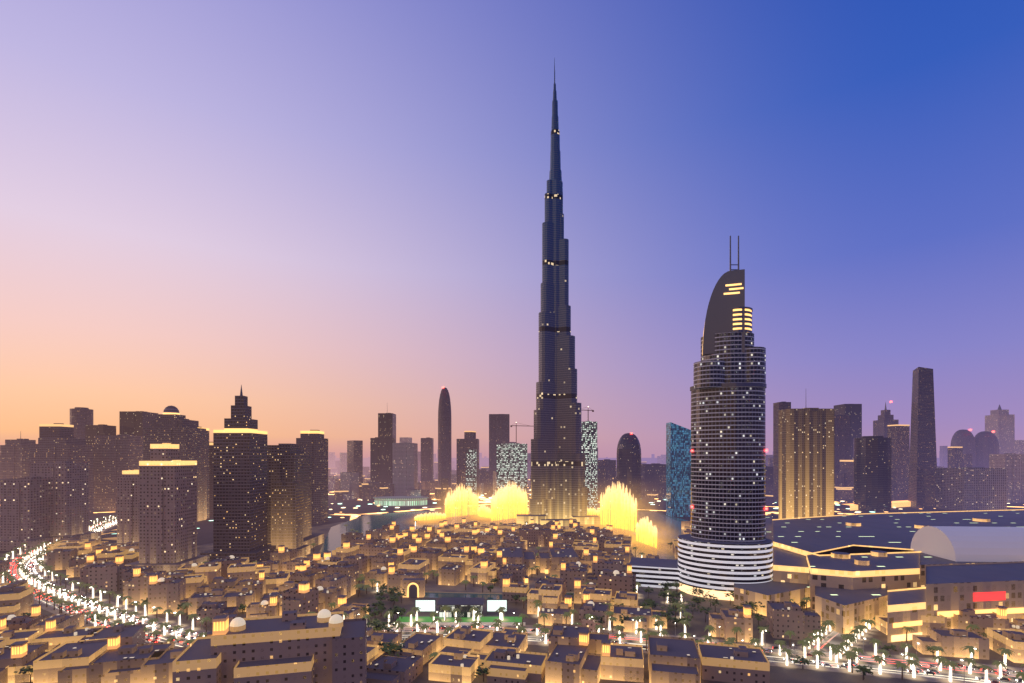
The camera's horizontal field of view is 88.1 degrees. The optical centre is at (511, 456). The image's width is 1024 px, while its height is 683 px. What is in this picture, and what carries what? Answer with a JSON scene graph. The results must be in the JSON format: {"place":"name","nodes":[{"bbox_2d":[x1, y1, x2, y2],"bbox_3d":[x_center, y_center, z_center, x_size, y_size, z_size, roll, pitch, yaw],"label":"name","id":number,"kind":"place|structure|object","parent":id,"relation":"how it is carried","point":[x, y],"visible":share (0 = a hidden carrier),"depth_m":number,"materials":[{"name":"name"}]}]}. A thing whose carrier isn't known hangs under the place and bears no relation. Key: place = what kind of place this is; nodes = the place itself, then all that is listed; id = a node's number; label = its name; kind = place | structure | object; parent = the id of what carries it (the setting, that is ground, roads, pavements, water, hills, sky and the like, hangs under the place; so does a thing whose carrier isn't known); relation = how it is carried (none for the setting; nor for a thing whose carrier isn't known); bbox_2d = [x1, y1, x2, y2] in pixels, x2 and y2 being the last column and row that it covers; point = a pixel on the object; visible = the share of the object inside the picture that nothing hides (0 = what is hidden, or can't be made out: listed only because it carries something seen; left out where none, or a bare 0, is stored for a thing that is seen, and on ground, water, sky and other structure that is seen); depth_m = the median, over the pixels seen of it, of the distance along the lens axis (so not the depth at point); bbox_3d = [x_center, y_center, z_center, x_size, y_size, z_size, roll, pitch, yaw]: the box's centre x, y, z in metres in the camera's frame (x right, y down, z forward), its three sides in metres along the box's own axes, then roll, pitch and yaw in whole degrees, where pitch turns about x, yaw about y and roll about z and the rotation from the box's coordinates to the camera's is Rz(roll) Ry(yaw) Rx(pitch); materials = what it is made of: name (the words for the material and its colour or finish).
{"place":"outdoors","nodes":[
{"label":"outdoors","id":0,"kind":"place"},
{"bbox_2d":[396,617,521,621],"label":"lawn","id":1,"kind":"structure","parent":0,"point":[482,619],"depth_m":372.71,"materials":[{"name":"green plant"}]},
{"bbox_2d":[360,546,633,593],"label":"quay ground","id":2,"kind":"structure","parent":0,"point":[431,585],"depth_m":467.14,"materials":[{"name":"beige stone"}]},
{"bbox_2d":[320,508,686,598],"bbox_3d":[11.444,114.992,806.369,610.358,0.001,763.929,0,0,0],"label":"lake water","id":3,"kind":"structure","parent":0,"point":[669,529],"depth_m":866.32,"materials":[{"name":"blue liquid"}]},
{"bbox_2d":[414,483,668,551],"bbox_3d":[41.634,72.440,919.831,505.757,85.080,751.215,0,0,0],"label":"dubai fountain jets","id":4,"kind":"object","parent":3,"relation":"on","point":[619,500],"visible":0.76,"depth_m":942.58,"materials":[{"name":"liquid"}]},
{"bbox_2d":[0,522,1023,682],"bbox_3d":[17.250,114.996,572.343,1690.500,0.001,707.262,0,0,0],"label":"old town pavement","id":5,"kind":"structure","parent":0,"point":[697,623],"depth_m":361.66,"materials":[{"name":"beige stone"}]},
{"bbox_2d":[390,598,524,625],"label":"stage","id":6,"kind":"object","parent":5,"relation":"on","point":[464,605],"depth_m":378.76,"materials":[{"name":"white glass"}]},
{"bbox_2d":[13,542,986,682],"bbox_3d":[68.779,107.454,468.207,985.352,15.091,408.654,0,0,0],"label":"broadleaf trees","id":7,"kind":"object","parent":5,"relation":"on","point":[666,585],"visible":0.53,"depth_m":371.90,"materials":[{"name":"green plant"}]},
{"bbox_2d":[0,518,1023,682],"bbox_3d":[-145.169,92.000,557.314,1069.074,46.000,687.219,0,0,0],"label":"low-rise buildings","id":8,"kind":"structure","parent":5,"relation":"on","point":[278,634],"depth_m":327.47,"materials":[{"name":"paint"}]},
{"bbox_2d":[630,236,772,600],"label":"skyscraper","id":9,"kind":"structure","parent":5,"relation":"on","point":[725,545],"depth_m":435.28,"materials":[{"name":"grey metal"}]},
{"bbox_2d":[0,458,1023,552],"bbox_3d":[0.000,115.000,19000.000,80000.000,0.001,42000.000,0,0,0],"label":"ground","id":10,"kind":"structure","parent":0,"point":[343,510],"depth_m":1143.10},
{"bbox_2d":[373,406,593,505],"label":"cranes and pavilion","id":11,"kind":"object","parent":10,"relation":"on","point":[401,501],"visible":0.94,"depth_m":1221.79,"materials":[{"name":"white metal"}]},
{"bbox_2d":[0,367,1023,571],"bbox_3d":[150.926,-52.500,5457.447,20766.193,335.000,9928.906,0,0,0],"label":"city buildings","id":12,"kind":"structure","parent":10,"relation":"on","point":[161,485],"depth_m":1002.79,"materials":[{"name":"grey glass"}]},
{"bbox_2d":[0,515,1023,682],"bbox_3d":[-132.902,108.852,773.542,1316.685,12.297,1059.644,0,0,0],"label":"palm trees","id":13,"kind":"object","parent":10,"relation":"on","point":[804,642],"visible":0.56,"depth_m":343.11,"materials":[{"name":"plant"}]},
{"bbox_2d":[517,58,599,525],"bbox_3d":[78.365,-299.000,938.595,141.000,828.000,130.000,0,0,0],"label":"skyscraper","id":14,"kind":"structure","parent":10,"relation":"on","point":[558,489],"depth_m":927.20,"materials":[{"name":"grey glass"}]},
{"bbox_2d":[734,500,1023,642],"bbox_3d":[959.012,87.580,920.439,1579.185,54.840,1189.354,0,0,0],"label":"shopping mall","id":15,"kind":"structure","parent":10,"relation":"on","point":[846,573],"depth_m":415.52,"materials":[{"name":"concrete"}]},
{"bbox_2d":[0,0,1023,457],"label":"sky","id":16,"kind":"structure","parent":0,"point":[332,212],"materials":[{"name":"blue"}]},
{"bbox_2d":[1,520,1023,682],"bbox_3d":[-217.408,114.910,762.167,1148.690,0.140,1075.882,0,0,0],"label":"boulevard road","id":17,"kind":"structure","parent":0,"point":[774,658],"depth_m":322.82,"materials":[{"name":"grey asphalt"}]},
{"bbox_2d":[5,519,975,681],"bbox_3d":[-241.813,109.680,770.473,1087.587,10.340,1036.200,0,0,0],"label":"street lamps","id":18,"kind":"object","parent":17,"relation":"on","point":[358,614],"visible":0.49,"depth_m":351.82,"materials":[{"name":"grey metal"}]},
{"bbox_2d":[9,520,1023,682],"bbox_3d":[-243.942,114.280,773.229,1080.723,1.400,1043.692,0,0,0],"label":"cars","id":19,"kind":"object","parent":17,"relation":"on","point":[932,671],"visible":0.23,"depth_m":346.25,"materials":[{"name":"white paint"}]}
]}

